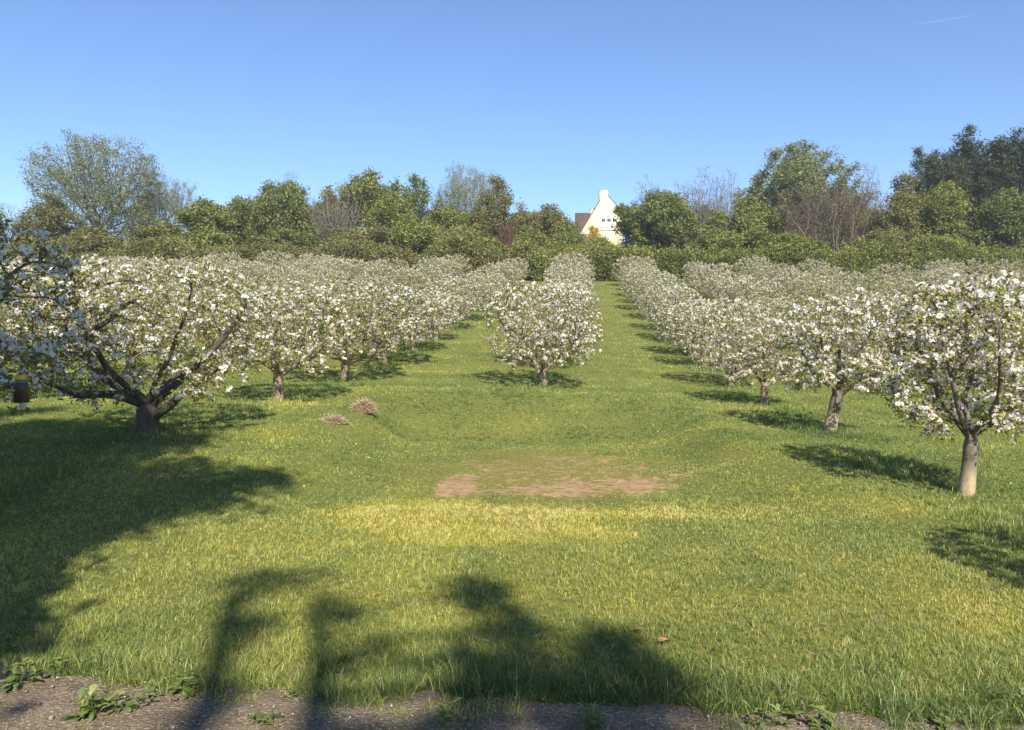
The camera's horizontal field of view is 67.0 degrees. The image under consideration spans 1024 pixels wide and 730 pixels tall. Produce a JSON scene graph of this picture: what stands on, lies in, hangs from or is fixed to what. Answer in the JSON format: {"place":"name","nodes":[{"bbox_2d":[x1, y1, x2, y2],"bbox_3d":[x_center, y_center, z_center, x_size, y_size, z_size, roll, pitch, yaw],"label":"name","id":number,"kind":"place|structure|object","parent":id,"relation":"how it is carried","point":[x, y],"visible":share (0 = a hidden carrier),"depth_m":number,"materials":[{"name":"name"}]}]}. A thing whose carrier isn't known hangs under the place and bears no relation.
{"place":"outdoors","nodes":[
{"label":"outdoors","id":0,"kind":"place"},
{"bbox_2d":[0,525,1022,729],"bbox_3d":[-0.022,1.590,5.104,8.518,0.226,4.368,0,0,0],"label":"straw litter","id":1,"kind":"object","parent":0,"point":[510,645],"visible":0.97,"depth_m":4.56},
{"bbox_2d":[0,276,1023,729],"bbox_3d":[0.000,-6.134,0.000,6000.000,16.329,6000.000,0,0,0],"label":"ground","id":2,"kind":"structure","parent":0,"point":[584,468],"depth_m":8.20,"materials":[{"name":"green plant"}]},
{"bbox_2d":[0,219,88,415],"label":"apple tree","id":3,"kind":"object","parent":2,"relation":"on","point":[45,353],"visible":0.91,"depth_m":7.71,"materials":[{"name":"white plant"}]},
{"bbox_2d":[13,369,29,402],"bbox_3d":[-4.535,0.190,7.150,0.136,0.316,0.136,0,0,0],"label":"bottle trap","id":4,"kind":"object","parent":3,"relation":"hanging from","point":[21,392],"visible":1,"depth_m":7.10,"materials":[{"name":"brown plastic"}]},
{"bbox_2d":[0,260,95,372],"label":"apple tree","id":5,"kind":"object","parent":2,"relation":"on","point":[10,323],"visible":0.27,"depth_m":16.80,"materials":[{"name":"white plant"}]},
{"bbox_2d":[5,191,92,258],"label":"shrub","id":6,"kind":"object","parent":2,"relation":"on","point":[52,222],"visible":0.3,"depth_m":91.42,"materials":[{"name":"green plant"}]},
{"bbox_2d":[8,129,174,241],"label":"oak tree","id":7,"kind":"object","parent":2,"relation":"on","point":[88,199],"visible":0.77,"depth_m":97.57,"materials":[{"name":"green plant"}]},
{"bbox_2d":[60,223,177,260],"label":"shrub","id":8,"kind":"object","parent":2,"relation":"on","point":[95,238],"visible":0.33,"depth_m":85.19,"materials":[{"name":"green plant"}]},
{"bbox_2d":[69,281,202,375],"bbox_3d":[-10.726,-0.895,21.942,3.824,2.869,3.604,0,0,12],"label":"apple tree","id":9,"kind":"object","parent":2,"relation":"on","point":[142,335],"visible":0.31,"depth_m":21.65,"materials":[{"name":"white plant"}]},
{"bbox_2d":[15,252,271,437],"bbox_3d":[-5.863,-0.282,12.324,3.819,3.128,3.463,0,0,0],"label":"apple tree","id":10,"kind":"object","parent":2,"relation":"on","point":[149,413],"visible":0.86,"depth_m":12.12,"materials":[{"name":"white plant"}]},
{"bbox_2d":[127,166,199,236],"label":"tree","id":11,"kind":"object","parent":2,"relation":"on","point":[162,205],"visible":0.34,"depth_m":102.91,"materials":[{"name":"green plant"}]},
{"bbox_2d":[129,261,224,330],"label":"apple tree","id":12,"kind":"object","parent":2,"relation":"on","point":[176,283],"visible":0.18,"depth_m":34.62,"materials":[{"name":"white plant"}]},
{"bbox_2d":[151,223,237,267],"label":"shrub","id":13,"kind":"object","parent":2,"relation":"on","point":[214,236],"visible":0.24,"depth_m":86.14,"materials":[{"name":"green plant"}]},
{"bbox_2d":[151,194,255,276],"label":"tree","id":14,"kind":"object","parent":2,"relation":"on","point":[200,212],"visible":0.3,"depth_m":89.07,"materials":[{"name":"green plant"}]},
{"bbox_2d":[155,284,263,358],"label":"apple tree","id":15,"kind":"object","parent":2,"relation":"on","point":[199,296],"visible":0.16,"depth_m":26.55,"materials":[{"name":"white plant"}]},
{"bbox_2d":[202,252,252,280],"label":"apple tree","id":16,"kind":"object","parent":2,"relation":"on","point":[234,258],"visible":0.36,"depth_m":65.45,"materials":[{"name":"white plant"}]},
{"bbox_2d":[216,260,272,291],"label":"apple tree","id":17,"kind":"object","parent":2,"relation":"on","point":[231,268],"visible":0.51,"depth_m":55.75,"materials":[{"name":"white plant"}]},
{"bbox_2d":[0,228,532,279],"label":"hedge","id":18,"kind":"object","parent":2,"relation":"on","point":[393,252],"visible":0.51,"depth_m":83.07,"materials":[{"name":"green plant"}]},
{"bbox_2d":[253,249,294,274],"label":"apple tree","id":19,"kind":"object","parent":2,"relation":"on","point":[260,257],"visible":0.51,"depth_m":75.51,"materials":[{"name":"white plant"}]},
{"bbox_2d":[222,179,329,248],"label":"tree","id":20,"kind":"object","parent":2,"relation":"on","point":[264,209],"visible":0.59,"depth_m":91.32,"materials":[{"name":"green plant"}]},
{"bbox_2d":[202,278,353,400],"bbox_3d":[-5.301,-0.472,17.662,3.504,2.842,3.269,0,0,33],"label":"apple tree","id":21,"kind":"object","parent":2,"relation":"on","point":[271,342],"visible":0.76,"depth_m":17.25,"materials":[{"name":"white plant"}]},
{"bbox_2d":[235,224,323,277],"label":"shrub","id":22,"kind":"object","parent":2,"relation":"on","point":[298,237],"visible":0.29,"depth_m":84.89,"materials":[{"name":"green plant"}]},
{"bbox_2d":[269,266,319,299],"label":"apple tree","id":23,"kind":"object","parent":2,"relation":"on","point":[292,275],"visible":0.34,"depth_m":49.73,"materials":[{"name":"white plant"}]},
{"bbox_2d":[273,278,344,334],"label":"apple tree","id":24,"kind":"object","parent":2,"relation":"on","point":[292,284],"visible":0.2,"depth_m":36.11,"materials":[{"name":"white plant"}]},
{"bbox_2d":[297,264,349,290],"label":"apple tree","id":25,"kind":"object","parent":2,"relation":"on","point":[339,273],"visible":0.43,"depth_m":54.86,"materials":[{"name":"white plant"}]},
{"bbox_2d":[305,181,367,243],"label":"bare tree","id":26,"kind":"object","parent":2,"relation":"on","point":[334,220],"visible":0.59,"depth_m":92.14,"materials":[{"name":"brown plant"}]},
{"bbox_2d":[273,278,413,380],"bbox_3d":[-4.916,-0.929,22.623,3.581,3.088,4.591,0,0,29],"label":"apple tree","id":27,"kind":"object","parent":2,"relation":"on","point":[366,338],"visible":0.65,"depth_m":22.34,"materials":[{"name":"white plant"}]},
{"bbox_2d":[319,255,369,293],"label":"apple tree","id":28,"kind":"object","parent":2,"relation":"on","point":[340,259],"visible":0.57,"depth_m":59.95,"materials":[{"name":"white plant"}]},
{"bbox_2d":[323,222,397,274],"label":"shrub","id":29,"kind":"object","parent":2,"relation":"on","point":[378,232],"visible":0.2,"depth_m":85.50,"materials":[{"name":"green plant"}]},
{"bbox_2d":[314,165,416,248],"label":"tree","id":30,"kind":"object","parent":2,"relation":"on","point":[366,189],"visible":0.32,"depth_m":98.06,"materials":[{"name":"green plant"}]},
{"bbox_2d":[328,281,442,364],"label":"apple tree","id":31,"kind":"object","parent":2,"relation":"on","point":[419,329],"visible":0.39,"depth_m":26.62,"materials":[{"name":"white plant"}]},
{"bbox_2d":[364,264,417,300],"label":"apple tree","id":32,"kind":"object","parent":2,"relation":"on","point":[388,275],"visible":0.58,"depth_m":51.55,"materials":[{"name":"white plant"}]},
{"bbox_2d":[360,190,440,242],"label":"tree","id":33,"kind":"object","parent":2,"relation":"on","point":[390,211],"visible":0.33,"depth_m":89.62,"materials":[{"name":"green plant"}]},
{"bbox_2d":[358,218,456,277],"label":"shrub","id":34,"kind":"object","parent":2,"relation":"on","point":[415,235],"visible":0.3,"depth_m":84.85,"materials":[{"name":"green plant"}]},
{"bbox_2d":[375,290,456,350],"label":"apple tree","id":35,"kind":"object","parent":2,"relation":"on","point":[424,317],"visible":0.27,"depth_m":31.39,"materials":[{"name":"white plant"}]},
{"bbox_2d":[398,172,456,232],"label":"tree","id":36,"kind":"object","parent":2,"relation":"on","point":[414,179],"visible":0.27,"depth_m":96.38,"materials":[{"name":"green plant"}]},
{"bbox_2d":[410,291,465,339],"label":"apple tree","id":37,"kind":"object","parent":2,"relation":"on","point":[455,307],"visible":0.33,"depth_m":35.92,"materials":[{"name":"white plant"}]},
{"bbox_2d":[424,275,482,326],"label":"apple tree","id":38,"kind":"object","parent":2,"relation":"on","point":[445,287],"visible":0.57,"depth_m":40.97,"materials":[{"name":"white plant"}]},
{"bbox_2d":[428,161,495,223],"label":"tree","id":39,"kind":"object","parent":2,"relation":"on","point":[453,196],"visible":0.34,"depth_m":102.46,"materials":[{"name":"grey plant"}]},
{"bbox_2d":[432,203,498,238],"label":"tree","id":40,"kind":"object","parent":2,"relation":"on","point":[449,210],"visible":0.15,"depth_m":96.42,"materials":[{"name":"green plant"}]},
{"bbox_2d":[440,274,496,320],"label":"apple tree","id":41,"kind":"object","parent":2,"relation":"on","point":[486,299],"visible":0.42,"depth_m":45.57,"materials":[{"name":"white plant"}]},
{"bbox_2d":[430,224,512,277],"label":"shrub","id":42,"kind":"object","parent":2,"relation":"on","point":[489,242],"visible":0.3,"depth_m":84.68,"materials":[{"name":"green plant"}]},
{"bbox_2d":[463,174,531,247],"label":"tree","id":43,"kind":"object","parent":2,"relation":"on","point":[492,201],"visible":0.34,"depth_m":95.82,"materials":[{"name":"green plant"}]},
{"bbox_2d":[476,262,521,297],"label":"apple tree","id":44,"kind":"object","parent":2,"relation":"on","point":[499,270],"visible":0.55,"depth_m":60.52,"materials":[{"name":"white plant"}]},
{"bbox_2d":[508,226,572,278],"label":"shrub","id":45,"kind":"object","parent":2,"relation":"on","point":[560,240],"visible":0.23,"depth_m":84.29,"materials":[{"name":"green plant"}]},
{"bbox_2d":[481,278,605,387],"bbox_3d":[0.899,-0.844,22.606,3.662,3.308,3.716,0,0,0],"label":"apple tree","id":46,"kind":"object","parent":2,"relation":"on","point":[514,338],"visible":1,"depth_m":22.20,"materials":[{"name":"white plant"}]},
{"bbox_2d":[511,203,579,245],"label":"tree","id":47,"kind":"object","parent":2,"relation":"on","point":[553,221],"visible":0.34,"depth_m":90.97,"materials":[{"name":"green plant"}]},
{"bbox_2d":[499,281,600,368],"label":"apple tree","id":48,"kind":"object","parent":2,"relation":"on","point":[532,326],"visible":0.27,"depth_m":27.55,"materials":[{"name":"white plant"}]},
{"bbox_2d":[543,263,593,287],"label":"apple tree","id":49,"kind":"object","parent":2,"relation":"on","point":[558,267],"visible":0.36,"depth_m":56.86,"materials":[{"name":"white plant"}]},
{"bbox_2d":[553,219,589,249],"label":"shrub","id":50,"kind":"object","parent":2,"relation":"on","point":[580,239],"visible":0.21,"depth_m":88.78,"materials":[{"name":"green plant"}]},
{"bbox_2d":[509,236,658,281],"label":"hedge","id":51,"kind":"object","parent":2,"relation":"on","point":[540,258],"visible":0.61,"depth_m":82.17,"materials":[{"name":"green plant"}]},
{"bbox_2d":[573,234,622,279],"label":"shrub","id":52,"kind":"object","parent":2,"relation":"on","point":[595,241],"visible":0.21,"depth_m":85.51,"materials":[{"name":"green plant"}]},
{"bbox_2d":[575,190,622,276],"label":"house","id":53,"kind":"structure","parent":2,"relation":"on","point":[599,213],"depth_m":110.00,"materials":[{"name":"white paint"}]},
{"bbox_2d":[620,267,676,310],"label":"apple tree","id":54,"kind":"object","parent":2,"relation":"on","point":[629,282],"visible":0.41,"depth_m":54.37,"materials":[{"name":"white plant"}]},
{"bbox_2d":[607,188,712,277],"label":"tree","id":55,"kind":"object","parent":2,"relation":"on","point":[670,221],"visible":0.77,"depth_m":89.13,"materials":[{"name":"green plant"}]},
{"bbox_2d":[631,273,688,310],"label":"apple tree","id":56,"kind":"object","parent":2,"relation":"on","point":[646,282],"visible":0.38,"depth_m":49.11,"materials":[{"name":"white plant"}]},
{"bbox_2d":[636,284,685,330],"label":"apple tree","id":57,"kind":"object","parent":2,"relation":"on","point":[644,301],"visible":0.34,"depth_m":44.35,"materials":[{"name":"white plant"}]},
{"bbox_2d":[648,284,702,335],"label":"apple tree","id":58,"kind":"object","parent":2,"relation":"on","point":[654,307],"visible":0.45,"depth_m":38.91,"materials":[{"name":"white plant"}]},
{"bbox_2d":[652,299,727,355],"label":"apple tree","id":59,"kind":"object","parent":2,"relation":"on","point":[660,317],"visible":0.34,"depth_m":34.33,"materials":[{"name":"white plant"}]},
{"bbox_2d":[666,297,740,365],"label":"apple tree","id":60,"kind":"object","parent":2,"relation":"on","point":[682,318],"visible":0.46,"depth_m":29.82,"materials":[{"name":"white plant"}]},
{"bbox_2d":[670,163,736,252],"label":"bare tree","id":61,"kind":"object","parent":2,"relation":"on","point":[700,208],"visible":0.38,"depth_m":101.16,"materials":[{"name":"grey plant"}]},
{"bbox_2d":[691,262,734,300],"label":"apple tree","id":62,"kind":"object","parent":2,"relation":"on","point":[705,273],"visible":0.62,"depth_m":62.71,"materials":[{"name":"white plant"}]},
{"bbox_2d":[702,272,740,299],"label":"apple tree","id":63,"kind":"object","parent":2,"relation":"on","point":[713,279],"visible":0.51,"depth_m":57.71,"materials":[{"name":"white plant"}]},
{"bbox_2d":[685,296,774,387],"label":"apple tree","id":64,"kind":"object","parent":2,"relation":"on","point":[710,349],"visible":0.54,"depth_m":24.29,"materials":[{"name":"white plant"}]},
{"bbox_2d":[713,274,763,314],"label":"apple tree","id":65,"kind":"object","parent":2,"relation":"on","point":[722,283],"visible":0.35,"depth_m":52.22,"materials":[{"name":"white plant"}]},
{"bbox_2d":[697,222,780,279],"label":"shrub","id":66,"kind":"object","parent":2,"relation":"on","point":[724,238],"visible":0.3,"depth_m":85.29,"materials":[{"name":"green plant"}]},
{"bbox_2d":[701,196,787,250],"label":"tree","id":67,"kind":"object","parent":2,"relation":"on","point":[743,220],"visible":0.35,"depth_m":93.58,"materials":[{"name":"green plant"}]},
{"bbox_2d":[723,276,784,318],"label":"apple tree","id":68,"kind":"object","parent":2,"relation":"on","point":[741,284],"visible":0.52,"depth_m":47.18,"materials":[{"name":"white plant"}]},
{"bbox_2d":[711,310,814,405],"bbox_3d":[6.512,-0.112,20.074,2.642,2.588,2.613,0,0,-36],"label":"apple tree","id":69,"kind":"object","parent":2,"relation":"on","point":[763,363],"visible":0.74,"depth_m":19.89,"materials":[{"name":"white plant"}]},
{"bbox_2d":[755,263,801,296],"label":"apple tree","id":70,"kind":"object","parent":2,"relation":"on","point":[762,274],"visible":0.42,"depth_m":64.97,"materials":[{"name":"white plant"}]},
{"bbox_2d":[774,270,818,302],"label":"apple tree","id":71,"kind":"object","parent":2,"relation":"on","point":[788,277],"visible":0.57,"depth_m":59.75,"materials":[{"name":"white plant"}]},
{"bbox_2d":[756,228,837,277],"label":"shrub","id":72,"kind":"object","parent":2,"relation":"on","point":[786,237],"visible":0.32,"depth_m":83.31,"materials":[{"name":"green plant"}]},
{"bbox_2d":[758,294,838,350],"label":"apple tree","id":73,"kind":"object","parent":2,"relation":"on","point":[782,306],"visible":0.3,"depth_m":37.76,"materials":[{"name":"white plant"}]},
{"bbox_2d":[728,136,870,252],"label":"tree","id":74,"kind":"object","parent":2,"relation":"on","point":[807,177],"visible":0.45,"depth_m":99.29,"materials":[{"name":"green plant"}]},
{"bbox_2d":[784,274,842,304],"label":"apple tree","id":75,"kind":"object","parent":2,"relation":"on","point":[804,285],"visible":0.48,"depth_m":55.22,"materials":[{"name":"white plant"}]},
{"bbox_2d":[762,182,892,275],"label":"bare tree","id":76,"kind":"object","parent":2,"relation":"on","point":[830,223],"visible":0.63,"depth_m":89.44,"materials":[{"name":"grey plant"}]},
{"bbox_2d":[637,233,1023,282],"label":"hedge","id":77,"kind":"object","parent":2,"relation":"on","point":[671,260],"visible":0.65,"depth_m":82.23,"materials":[{"name":"green plant"}]},
{"bbox_2d":[788,304,878,364],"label":"apple tree","id":78,"kind":"object","parent":2,"relation":"on","point":[816,321],"visible":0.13,"depth_m":32.39,"materials":[{"name":"white plant"}]},
{"bbox_2d":[807,280,862,312],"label":"apple tree","id":79,"kind":"object","parent":2,"relation":"on","point":[844,287],"visible":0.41,"depth_m":50.18,"materials":[{"name":"white plant"}]},
{"bbox_2d":[767,287,910,433],"bbox_3d":[6.188,0.013,14.773,2.515,2.880,2.740,0,0,0],"label":"apple tree","id":80,"kind":"object","parent":2,"relation":"on","point":[824,358],"visible":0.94,"depth_m":14.42,"materials":[{"name":"white plant"}]},
{"bbox_2d":[844,272,895,303],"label":"apple tree","id":81,"kind":"object","parent":2,"relation":"on","point":[865,283],"visible":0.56,"depth_m":59.81,"materials":[{"name":"white plant"}]},
{"bbox_2d":[833,322,916,379],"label":"apple tree","id":82,"kind":"object","parent":2,"relation":"on","point":[873,348],"visible":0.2,"depth_m":27.55,"materials":[{"name":"white plant"}]},
{"bbox_2d":[838,225,923,280],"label":"shrub","id":83,"kind":"object","parent":2,"relation":"on","point":[878,234],"visible":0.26,"depth_m":83.63,"materials":[{"name":"green plant"}]},
{"bbox_2d":[851,170,924,244],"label":"tree","id":84,"kind":"object","parent":2,"relation":"on","point":[903,210],"visible":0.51,"depth_m":90.95,"materials":[{"name":"green plant"}]},
{"bbox_2d":[868,261,913,284],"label":"apple tree","id":85,"kind":"object","parent":2,"relation":"on","point":[895,268],"visible":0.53,"depth_m":70.48,"materials":[{"name":"white plant"}]},
{"bbox_2d":[874,276,917,309],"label":"apple tree","id":86,"kind":"object","parent":2,"relation":"on","point":[900,283],"visible":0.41,"depth_m":55.28,"materials":[{"name":"white plant"}]},
{"bbox_2d":[881,308,996,397],"bbox_3d":[12.765,-0.274,22.983,3.315,2.815,3.272,0,0,43],"label":"apple tree","id":87,"kind":"object","parent":2,"relation":"on","point":[916,352],"visible":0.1,"depth_m":22.79,"materials":[{"name":"white plant"}]},
{"bbox_2d":[917,266,964,290],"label":"apple tree","id":88,"kind":"object","parent":2,"relation":"on","point":[935,276],"visible":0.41,"depth_m":60.58,"materials":[{"name":"white plant"}]},
{"bbox_2d":[905,145,981,238],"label":"pine tree","id":89,"kind":"object","parent":2,"relation":"on","point":[935,171],"visible":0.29,"depth_m":100.26,"materials":[{"name":"green plant"}]},
{"bbox_2d":[906,230,984,275],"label":"shrub","id":90,"kind":"object","parent":2,"relation":"on","point":[931,241],"visible":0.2,"depth_m":85.02,"materials":[{"name":"green plant"}]},
{"bbox_2d":[879,267,1023,496],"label":"apple tree","id":91,"kind":"object","parent":2,"relation":"on","point":[957,412],"visible":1,"depth_m":9.30,"materials":[{"name":"white plant"}]},
{"bbox_2d":[913,180,997,273],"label":"tree","id":92,"kind":"object","parent":2,"relation":"on","point":[942,215],"visible":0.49,"depth_m":90.58,"materials":[{"name":"green plant"}]},
{"bbox_2d":[943,124,1023,242],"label":"pine tree","id":93,"kind":"object","parent":2,"relation":"on","point":[969,148],"visible":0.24,"depth_m":100.77,"materials":[{"name":"green plant"}]},
{"bbox_2d":[950,308,1023,400],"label":"apple tree","id":94,"kind":"object","parent":2,"relation":"on","point":[995,349],"visible":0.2,"depth_m":18.14,"materials":[{"name":"white plant"}]},
{"bbox_2d":[964,186,1023,265],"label":"tree","id":95,"kind":"object","parent":2,"relation":"on","point":[1006,229],"visible":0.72,"depth_m":88.63,"materials":[{"name":"green plant"}]},
{"bbox_2d":[968,124,1023,214],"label":"pine tree","id":96,"kind":"object","parent":2,"relation":"on","point":[1016,180],"visible":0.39,"depth_m":98.92,"materials":[{"name":"green plant"}]},
{"bbox_2d":[0,661,1023,729],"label":"dirt track","id":97,"kind":"structure","parent":0,"point":[154,711],"depth_m":3.71,"materials":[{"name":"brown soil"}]},
{"bbox_2d":[0,657,45,692],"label":"weed","id":98,"kind":"object","parent":97,"relation":"on","point":[11,680],"visible":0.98,"depth_m":3.96,"materials":[{"name":"green plant"}]},
{"bbox_2d":[58,684,124,721],"bbox_3d":[-1.992,1.592,3.673,0.237,0.155,0.213,0,0,0],"label":"weed","id":99,"kind":"object","parent":97,"relation":"on","point":[85,707],"visible":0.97,"depth_m":3.64,"materials":[{"name":"green plant"}]},
{"bbox_2d":[166,658,203,699],"bbox_3d":[-1.657,1.583,3.911,0.210,0.184,0.131,0,0,22],"label":"weed","id":100,"kind":"object","parent":97,"relation":"on","point":[181,678],"visible":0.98,"depth_m":3.91,"materials":[{"name":"green plant"}]},
{"bbox_2d":[577,701,612,729],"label":"weed","id":101,"kind":"object","parent":97,"relation":"on","point":[596,720],"visible":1,"depth_m":3.58,"materials":[{"name":"green plant"}]},
{"bbox_2d":[781,691,834,729],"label":"weed","id":102,"kind":"object","parent":97,"relation":"on","point":[812,720],"visible":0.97,"depth_m":3.61,"materials":[{"name":"green plant"}]},
{"bbox_2d":[0,0,1023,277],"label":"sky","id":103,"kind":"structure","parent":0,"point":[567,101],"materials":[{"name":"blue"}]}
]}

